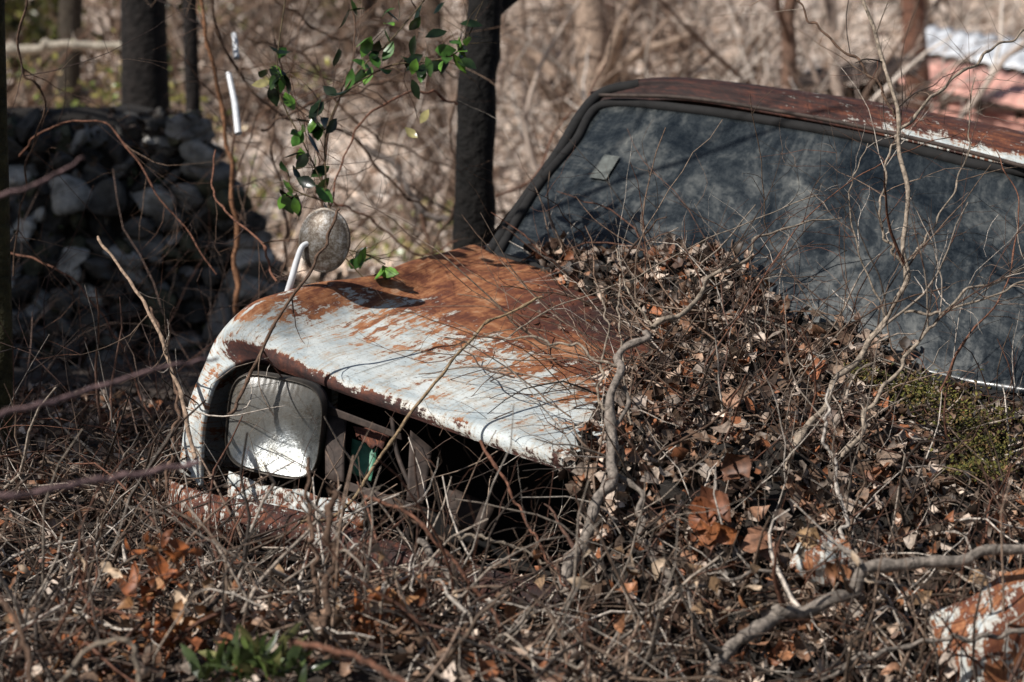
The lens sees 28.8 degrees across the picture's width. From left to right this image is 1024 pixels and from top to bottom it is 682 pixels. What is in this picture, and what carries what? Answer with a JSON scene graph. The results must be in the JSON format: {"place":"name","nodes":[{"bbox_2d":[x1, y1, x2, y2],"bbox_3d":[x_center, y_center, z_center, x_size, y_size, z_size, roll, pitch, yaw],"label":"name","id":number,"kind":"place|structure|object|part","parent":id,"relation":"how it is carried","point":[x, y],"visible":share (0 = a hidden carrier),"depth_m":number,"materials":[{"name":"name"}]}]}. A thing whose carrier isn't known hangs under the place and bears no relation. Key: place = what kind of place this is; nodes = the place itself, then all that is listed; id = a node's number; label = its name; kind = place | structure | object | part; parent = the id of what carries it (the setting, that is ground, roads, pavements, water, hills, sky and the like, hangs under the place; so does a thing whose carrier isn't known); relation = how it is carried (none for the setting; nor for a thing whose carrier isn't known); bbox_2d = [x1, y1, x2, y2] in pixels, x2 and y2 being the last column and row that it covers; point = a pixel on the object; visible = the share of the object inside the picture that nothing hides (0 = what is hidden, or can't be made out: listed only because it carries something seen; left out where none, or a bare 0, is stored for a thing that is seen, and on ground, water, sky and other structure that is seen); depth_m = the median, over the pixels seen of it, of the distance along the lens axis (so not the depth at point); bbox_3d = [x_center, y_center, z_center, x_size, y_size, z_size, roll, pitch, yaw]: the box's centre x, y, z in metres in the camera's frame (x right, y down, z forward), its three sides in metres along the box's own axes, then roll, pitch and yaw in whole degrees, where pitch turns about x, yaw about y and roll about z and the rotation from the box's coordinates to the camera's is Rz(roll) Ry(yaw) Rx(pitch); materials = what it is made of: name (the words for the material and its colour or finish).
{"place":"outdoors","nodes":[
{"label":"outdoors","id":0,"kind":"place"},
{"bbox_2d":[0,0,1023,681],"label":"ground","id":1,"kind":"structure","parent":0,"point":[292,560],"depth_m":22.15,"materials":[{"name":"brown plant"}]},
{"bbox_2d":[0,0,16,477],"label":"mossy trunk","id":2,"kind":"object","parent":1,"relation":"on","point":[6,367],"visible":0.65,"depth_m":4.45,"materials":[{"name":"black plant"}]},
{"bbox_2d":[9,0,108,27],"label":"bare shrub","id":3,"kind":"object","parent":1,"relation":"on","point":[84,7],"visible":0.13,"depth_m":34.49,"materials":[{"name":"brown plant"}]},
{"bbox_2d":[6,13,116,106],"bbox_3d":[-6.051,-3.022,22.835,3.319,4.796,3.826,2,6,16],"label":"bare shrub","id":4,"kind":"object","parent":1,"relation":"on","point":[15,83],"visible":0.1,"depth_m":23.09,"materials":[{"name":"brown plant"}]},
{"bbox_2d":[5,0,119,106],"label":"bare shrub","id":5,"kind":"object","parent":1,"relation":"on","point":[17,65],"visible":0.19,"depth_m":24.95,"materials":[{"name":"brown plant"}]},
{"bbox_2d":[7,5,119,107],"bbox_3d":[-4.420,-1.044,15.591,3.879,3.293,3.900,-2,6,-16],"label":"bare shrub","id":6,"kind":"object","parent":1,"relation":"on","point":[30,101],"visible":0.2,"depth_m":16.07,"materials":[{"name":"brown plant"}]},
{"bbox_2d":[55,0,82,107],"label":"pale tree","id":7,"kind":"object","parent":1,"relation":"on","point":[66,19],"visible":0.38,"depth_m":16.75,"materials":[{"name":"brown plant"}]},
{"bbox_2d":[22,52,116,107],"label":"bare shrub","id":8,"kind":"object","parent":1,"relation":"on","point":[52,96],"visible":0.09,"depth_m":17.45,"materials":[{"name":"brown plant"}]},
{"bbox_2d":[6,22,173,56],"bbox_3d":[-2.667,-1.804,11.901,1.345,0.237,0.092,1,6,9],"label":"fallen log","id":9,"kind":"object","parent":1,"relation":"on","point":[42,47],"visible":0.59,"depth_m":11.89,"materials":[{"name":"beige wood"}]},
{"bbox_2d":[7,104,240,367],"bbox_3d":[-3.032,-0.504,9.102,3.487,1.164,2.924,-1,6,-13],"label":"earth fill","id":10,"kind":"object","parent":1,"relation":"on","point":[81,113],"visible":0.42,"depth_m":8.05,"materials":[{"name":"soil"}]},
{"bbox_2d":[20,61,259,110],"bbox_3d":[-3.781,-0.730,17.186,3.317,3.397,2.211,5,8,39],"label":"bare shrub","id":11,"kind":"object","parent":1,"relation":"on","point":[176,100],"visible":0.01,"depth_m":17.18,"materials":[{"name":"brown plant"}]},
{"bbox_2d":[7,2,276,206],"bbox_3d":[-3.754,-1.170,19.125,3.039,5.794,3.819,5,8,42],"label":"bare shrub","id":12,"kind":"object","parent":1,"relation":"on","point":[115,80],"visible":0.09,"depth_m":19.04,"materials":[{"name":"brown plant"}]},
{"bbox_2d":[120,0,169,115],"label":"conifer trunk","id":13,"kind":"object","parent":1,"relation":"on","point":[146,83],"visible":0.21,"depth_m":9.71,"materials":[{"name":"brown plant"}]},
{"bbox_2d":[7,107,287,368],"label":"stones","id":14,"kind":"object","parent":1,"relation":"on","point":[193,135],"visible":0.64,"depth_m":7.94,"materials":[{"name":"grey stone"}]},
{"bbox_2d":[7,107,267,359],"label":"wall top leaves","id":15,"kind":"object","parent":14,"relation":"on","point":[151,149],"visible":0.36,"depth_m":7.94,"materials":[{"name":"brown plant"}]},
{"bbox_2d":[85,0,211,41],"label":"bare shrub","id":16,"kind":"object","parent":1,"relation":"on","point":[90,21],"visible":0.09,"depth_m":31.35,"materials":[{"name":"brown plant"}]},
{"bbox_2d":[5,0,300,147],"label":"bare shrub","id":17,"kind":"object","parent":1,"relation":"on","point":[94,53],"visible":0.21,"depth_m":23.58,"materials":[{"name":"brown plant"}]},
{"bbox_2d":[5,0,336,107],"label":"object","id":18,"kind":"object","parent":1,"relation":"on","point":[35,32],"visible":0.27,"depth_m":24.44,"materials":[{"name":"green plant"}]},
{"bbox_2d":[182,0,200,114],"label":"conifer trunk","id":19,"kind":"object","parent":1,"relation":"on","point":[192,100],"visible":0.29,"depth_m":10.48,"materials":[{"name":"brown plant"}]},
{"bbox_2d":[0,156,405,681],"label":"stem","id":20,"kind":"object","parent":1,"relation":"on","point":[80,483],"visible":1,"depth_m":2.42,"materials":[{"name":"brown plant"}]},
{"bbox_2d":[82,0,368,115],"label":"bare shrub","id":21,"kind":"object","parent":1,"relation":"on","point":[222,25],"visible":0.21,"depth_m":24.90,"materials":[{"name":"brown plant"}]},
{"bbox_2d":[6,28,453,266],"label":"undergrowth","id":22,"kind":"object","parent":1,"relation":"on","point":[117,85],"visible":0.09,"depth_m":12.94,"materials":[{"name":"brown plant"}]},
{"bbox_2d":[6,0,455,148],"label":"bare shrub","id":23,"kind":"object","parent":1,"relation":"on","point":[110,59],"visible":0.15,"depth_m":21.88,"materials":[{"name":"brown plant"}]},
{"bbox_2d":[226,32,241,134],"bbox_3d":[-0.871,-0.807,6.222,0.045,0.327,0.304,-1,6,-9],"label":"white stake","id":24,"kind":"object","parent":1,"relation":"on","point":[236,119],"visible":0.97,"depth_m":6.17,"materials":[{"name":"plastic"}]},
{"bbox_2d":[21,0,447,237],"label":"bare shrub","id":25,"kind":"object","parent":1,"relation":"on","point":[249,127],"visible":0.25,"depth_m":19.80,"materials":[{"name":"brown plant"}]},
{"bbox_2d":[49,529,432,681],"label":"withered fern","id":26,"kind":"object","parent":1,"relation":"on","point":[157,586],"visible":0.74,"depth_m":3.15,"materials":[{"name":"brown plant"}]},
{"bbox_2d":[89,0,403,125],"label":"bare shrub","id":27,"kind":"object","parent":1,"relation":"on","point":[225,96],"visible":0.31,"depth_m":24.50,"materials":[{"name":"brown plant"}]},
{"bbox_2d":[180,621,332,681],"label":"green seedling","id":28,"kind":"object","parent":1,"relation":"on","point":[246,659],"visible":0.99,"depth_m":2.92,"materials":[{"name":"green plant"}]},
{"bbox_2d":[198,0,348,61],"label":"bare shrub","id":29,"kind":"object","parent":1,"relation":"on","point":[253,32],"visible":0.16,"depth_m":28.62,"materials":[{"name":"brown plant"}]},
{"bbox_2d":[209,0,338,45],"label":"bare shrub","id":30,"kind":"object","parent":1,"relation":"on","point":[266,24],"visible":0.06,"depth_m":31.38,"materials":[{"name":"brown plant"}]},
{"bbox_2d":[168,0,410,50],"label":"bare shrub","id":31,"kind":"object","parent":1,"relation":"on","point":[181,33],"visible":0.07,"depth_m":30.54,"materials":[{"name":"brown plant"}]},
{"bbox_2d":[250,0,360,44],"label":"bare shrub","id":32,"kind":"object","parent":1,"relation":"on","point":[311,21],"visible":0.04,"depth_m":31.78,"materials":[{"name":"brown plant"}]},
{"bbox_2d":[7,0,672,444],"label":"wild vine","id":33,"kind":"object","parent":1,"relation":"on","point":[421,210],"visible":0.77,"depth_m":6.22,"materials":[{"name":"brown plant"}]},
{"bbox_2d":[307,0,377,59],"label":"evergreen tree","id":34,"kind":"object","parent":1,"relation":"on","point":[369,5],"visible":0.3,"depth_m":28.13,"materials":[{"name":"green plant"}]},
{"bbox_2d":[206,0,500,62],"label":"bare shrub","id":35,"kind":"object","parent":1,"relation":"on","point":[423,20],"visible":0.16,"depth_m":29.81,"materials":[{"name":"brown plant"}]},
{"bbox_2d":[260,0,461,112],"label":"bare shrub","id":36,"kind":"object","parent":1,"relation":"on","point":[397,29],"visible":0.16,"depth_m":25.32,"materials":[{"name":"brown plant"}]},
{"bbox_2d":[74,0,650,275],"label":"bare shrub","id":37,"kind":"object","parent":1,"relation":"on","point":[401,200],"visible":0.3,"depth_m":13.43,"materials":[{"name":"brown plant"}]},
{"bbox_2d":[172,0,556,281],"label":"bare shrub","id":38,"kind":"object","parent":1,"relation":"on","point":[312,202],"visible":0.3,"depth_m":12.51,"materials":[{"name":"brown plant"}]},
{"bbox_2d":[180,0,566,71],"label":"bare shrub","id":39,"kind":"object","parent":1,"relation":"on","point":[321,21],"visible":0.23,"depth_m":27.82,"materials":[{"name":"brown plant"}]},
{"bbox_2d":[286,0,466,44],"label":"bare shrub","id":40,"kind":"object","parent":1,"relation":"on","point":[342,3],"visible":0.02,"depth_m":31.60,"materials":[{"name":"brown plant"}]},
{"bbox_2d":[252,0,506,400],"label":"evergreen shrub","id":41,"kind":"object","parent":1,"relation":"on","point":[279,80],"visible":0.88,"depth_m":4.60,"materials":[{"name":"green plant"}]},
{"bbox_2d":[214,52,554,255],"bbox_3d":[-1.058,-1.339,15.758,3.021,1.897,2.657,-2,6,-19],"label":"bare shrub","id":42,"kind":"object","parent":1,"relation":"on","point":[395,209],"visible":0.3,"depth_m":15.96,"materials":[{"name":"brown plant"}]},
{"bbox_2d":[215,0,574,163],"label":"bare shrub","id":43,"kind":"object","parent":1,"relation":"on","point":[349,43],"visible":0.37,"depth_m":22.99,"materials":[{"name":"brown plant"}]},
{"bbox_2d":[286,0,513,22],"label":"bare shrub","id":44,"kind":"object","parent":1,"relation":"on","point":[402,14],"visible":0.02,"depth_m":33.60,"materials":[{"name":"brown plant"}]},
{"bbox_2d":[355,0,464,188],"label":"pale tree","id":45,"kind":"object","parent":1,"relation":"on","point":[436,21],"visible":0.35,"depth_m":21.72,"materials":[{"name":"brown plant"}]},
{"bbox_2d":[250,0,659,234],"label":"bare shrub","id":46,"kind":"object","parent":1,"relation":"on","point":[450,85],"visible":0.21,"depth_m":18.31,"materials":[{"name":"brown plant"}]},
{"bbox_2d":[401,71,547,251],"bbox_3d":[0.497,-1.052,12.495,2.248,1.620,1.934,1,6,8],"label":"bare shrub","id":47,"kind":"object","parent":1,"relation":"on","point":[497,203],"visible":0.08,"depth_m":12.62,"materials":[{"name":"brown plant"}]},
{"bbox_2d":[452,0,517,249],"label":"dark trunk tree","id":48,"kind":"object","parent":1,"relation":"on","point":[476,138],"visible":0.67,"depth_m":6.51,"materials":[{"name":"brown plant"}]},
{"bbox_2d":[25,109,964,681],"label":"bramble cane","id":49,"kind":"object","parent":1,"relation":"on","point":[321,589],"visible":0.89,"depth_m":3.75,"materials":[{"name":"brown plant"}]},
{"bbox_2d":[230,439,771,681],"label":"dead stick","id":50,"kind":"object","parent":1,"relation":"on","point":[424,543],"visible":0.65,"depth_m":3.37,"materials":[{"name":"brown wood"}]},
{"bbox_2d":[0,74,1023,681],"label":"bramble thicket","id":51,"kind":"object","parent":1,"relation":"on","point":[358,584],"visible":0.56,"depth_m":3.52,"materials":[{"name":"brown plant"}]},
{"bbox_2d":[790,534,851,586],"bbox_3d":[0.523,0.374,3.378,0.110,0.076,0.090,0,6,0],"label":"rusty metal scrap","id":52,"kind":"object","parent":51,"relation":"on","point":[797,564],"visible":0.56,"depth_m":3.35,"materials":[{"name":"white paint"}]},
{"bbox_2d":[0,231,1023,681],"bbox_3d":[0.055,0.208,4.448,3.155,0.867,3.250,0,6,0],"label":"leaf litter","id":53,"kind":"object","parent":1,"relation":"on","point":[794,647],"visible":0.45,"depth_m":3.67,"materials":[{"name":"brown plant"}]},
{"bbox_2d":[668,0,1023,538],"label":"sapling","id":54,"kind":"object","parent":53,"relation":"on","point":[902,259],"visible":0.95,"depth_m":3.83,"materials":[{"name":"brown plant"}]},
{"bbox_2d":[6,0,1023,287],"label":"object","id":55,"kind":"structure","parent":1,"relation":"on","point":[364,270],"depth_m":24.03,"materials":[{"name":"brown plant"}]},
{"bbox_2d":[341,0,703,193],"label":"bare shrub","id":56,"kind":"object","parent":1,"relation":"on","point":[544,132],"visible":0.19,"depth_m":21.50,"materials":[{"name":"brown plant"}]},
{"bbox_2d":[337,0,750,227],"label":"bare shrub","id":57,"kind":"object","parent":1,"relation":"on","point":[526,140],"visible":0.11,"depth_m":12.19,"materials":[{"name":"brown plant"}]},
{"bbox_2d":[443,0,644,104],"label":"bare shrub","id":58,"kind":"object","parent":1,"relation":"on","point":[538,47],"visible":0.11,"depth_m":25.31,"materials":[{"name":"brown plant"}]},
{"bbox_2d":[410,67,710,251],"bbox_3d":[0.992,-1.063,13.946,3.244,1.676,2.472,1,6,7],"label":"bare shrub","id":59,"kind":"object","parent":1,"relation":"on","point":[435,208],"visible":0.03,"depth_m":13.20,"materials":[{"name":"brown plant"}]},
{"bbox_2d":[377,0,752,125],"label":"bare shrub","id":60,"kind":"object","parent":1,"relation":"on","point":[586,12],"visible":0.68,"depth_m":15.73,"materials":[{"name":"beige plant"}]},
{"bbox_2d":[507,0,651,52],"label":"bare shrub","id":61,"kind":"object","parent":1,"relation":"on","point":[553,20],"visible":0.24,"depth_m":30.59,"materials":[{"name":"brown plant"}]},
{"bbox_2d":[166,77,1023,625],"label":"abandoned car","id":62,"kind":"object","parent":1,"relation":"on","point":[328,363],"visible":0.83,"depth_m":4.47,"materials":[{"name":"white paint"}]},
{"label":"side windows","id":63,"kind":"part","parent":62,"relation":"part of","materials":[{"name":"glass"}]},
{"bbox_2d":[502,5,694,155],"bbox_3d":[0.842,-1.175,14.755,1.987,3.076,3.355,2,6,20],"label":"bare shrub","id":64,"kind":"object","parent":1,"relation":"on","point":[573,108],"visible":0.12,"depth_m":14.67,"materials":[{"name":"brown plant"}]},
{"bbox_2d":[605,0,621,81],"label":"pale tree","id":65,"kind":"object","parent":1,"relation":"on","point":[610,6],"visible":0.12,"depth_m":25.61,"materials":[{"name":"brown plant"}]},
{"bbox_2d":[442,0,818,81],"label":"bare shrub","id":66,"kind":"object","parent":1,"relation":"on","point":[678,46],"visible":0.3,"depth_m":25.30,"materials":[{"name":"brown plant"}]},
{"bbox_2d":[421,131,846,635],"bbox_3d":[0.314,0.118,3.648,0.864,1.012,0.754,-2,6,-18],"label":"sapling","id":67,"kind":"object","parent":1,"relation":"on","point":[608,485],"visible":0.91,"depth_m":3.66,"materials":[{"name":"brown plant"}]},
{"bbox_2d":[536,0,748,62],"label":"bare shrub","id":68,"kind":"object","parent":1,"relation":"on","point":[640,44],"visible":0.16,"depth_m":29.45,"materials":[{"name":"brown plant"}]},
{"bbox_2d":[508,0,799,29],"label":"bare shrub","id":69,"kind":"object","parent":1,"relation":"on","point":[559,3],"visible":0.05,"depth_m":33.26,"materials":[{"name":"brown plant"}]},
{"bbox_2d":[330,0,1023,212],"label":"bare shrub","id":70,"kind":"object","parent":1,"relation":"on","point":[735,67],"visible":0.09,"depth_m":17.50,"materials":[{"name":"brown plant"}]},
{"bbox_2d":[623,0,743,44],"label":"bare shrub","id":71,"kind":"object","parent":1,"relation":"on","point":[689,14],"visible":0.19,"depth_m":30.35,"materials":[{"name":"brown plant"}]},
{"bbox_2d":[384,0,1023,130],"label":"bare shrub","id":72,"kind":"object","parent":1,"relation":"on","point":[1002,61],"visible":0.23,"depth_m":12.04,"materials":[{"name":"brown plant"}]},
{"bbox_2d":[660,0,796,88],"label":"pale tree","id":73,"kind":"object","parent":1,"relation":"on","point":[787,23],"visible":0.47,"depth_m":14.31,"materials":[{"name":"brown plant"}]},
{"bbox_2d":[623,0,884,90],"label":"bare shrub","id":74,"kind":"object","parent":1,"relation":"on","point":[797,73],"visible":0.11,"depth_m":20.46,"materials":[{"name":"brown plant"}]},
{"bbox_2d":[605,0,936,88],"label":"bare shrub","id":75,"kind":"object","parent":1,"relation":"on","point":[753,35],"visible":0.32,"depth_m":22.63,"materials":[{"name":"brown plant"}]},
{"bbox_2d":[531,246,1023,681],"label":"litter mound","id":76,"kind":"object","parent":1,"relation":"on","point":[775,490],"visible":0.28,"depth_m":3.62,"materials":[{"name":"dead leaves"},{"name":"brown plant"}]},
{"bbox_2d":[688,355,891,562],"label":"dead leaves","id":77,"kind":"object","parent":76,"relation":"on","point":[734,466],"visible":0.88,"depth_m":3.44,"materials":[{"name":"brown plant"}]},
{"bbox_2d":[661,463,1023,681],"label":"fallen branch","id":78,"kind":"object","parent":76,"relation":"on","point":[778,614],"visible":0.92,"depth_m":3.16,"materials":[{"name":"wood"}]},
{"bbox_2d":[829,359,1023,486],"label":"moss","id":79,"kind":"object","parent":76,"relation":"on","point":[966,465],"visible":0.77,"depth_m":3.96,"materials":[{"name":"green plant"}]},
{"bbox_2d":[929,568,1023,681],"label":"rusty metal panel","id":80,"kind":"object","parent":76,"relation":"on","point":[962,618],"visible":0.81,"depth_m":3.16,"materials":[{"name":"white paint"}]},
{"bbox_2d":[632,0,935,90],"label":"bare shrub","id":81,"kind":"object","parent":1,"relation":"on","point":[743,42],"visible":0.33,"depth_m":25.98,"materials":[{"name":"brown plant"}]},
{"bbox_2d":[699,0,901,81],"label":"bare shrub","id":82,"kind":"object","parent":1,"relation":"on","point":[755,56],"visible":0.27,"depth_m":26.57,"materials":[{"name":"brown plant"}]},
{"bbox_2d":[760,0,901,49],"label":"bare shrub","id":83,"kind":"object","parent":1,"relation":"on","point":[852,31],"visible":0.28,"depth_m":30.40,"materials":[{"name":"brown plant"}]},
{"bbox_2d":[699,0,1008,32],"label":"bare shrub","id":84,"kind":"object","parent":1,"relation":"on","point":[941,12],"visible":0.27,"depth_m":31.53,"materials":[{"name":"brown plant"}]},
{"bbox_2d":[717,0,1021,126],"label":"pale tree","id":85,"kind":"object","parent":1,"relation":"on","point":[829,10],"visible":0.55,"depth_m":15.28,"materials":[{"name":"brown plant"}]},
{"bbox_2d":[777,25,1023,130],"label":"tin roofed shed","id":86,"kind":"structure","parent":1,"relation":"on","point":[1008,101],"depth_m":19.85,"materials":[{"name":"metal"}]},
{"bbox_2d":[902,0,929,111],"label":"pale tree","id":87,"kind":"object","parent":1,"relation":"on","point":[924,73],"visible":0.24,"depth_m":18.76,"materials":[{"name":"brown plant"}]},
{"bbox_2d":[838,0,1023,79],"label":"bare shrub","id":88,"kind":"object","parent":1,"relation":"on","point":[957,20],"visible":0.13,"depth_m":24.98,"materials":[{"name":"brown plant"}]},
{"bbox_2d":[925,0,1023,68],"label":"bare shrub","id":89,"kind":"object","parent":1,"relation":"on","point":[1015,22],"visible":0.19,"depth_m":25.65,"materials":[{"name":"brown plant"}]}
]}

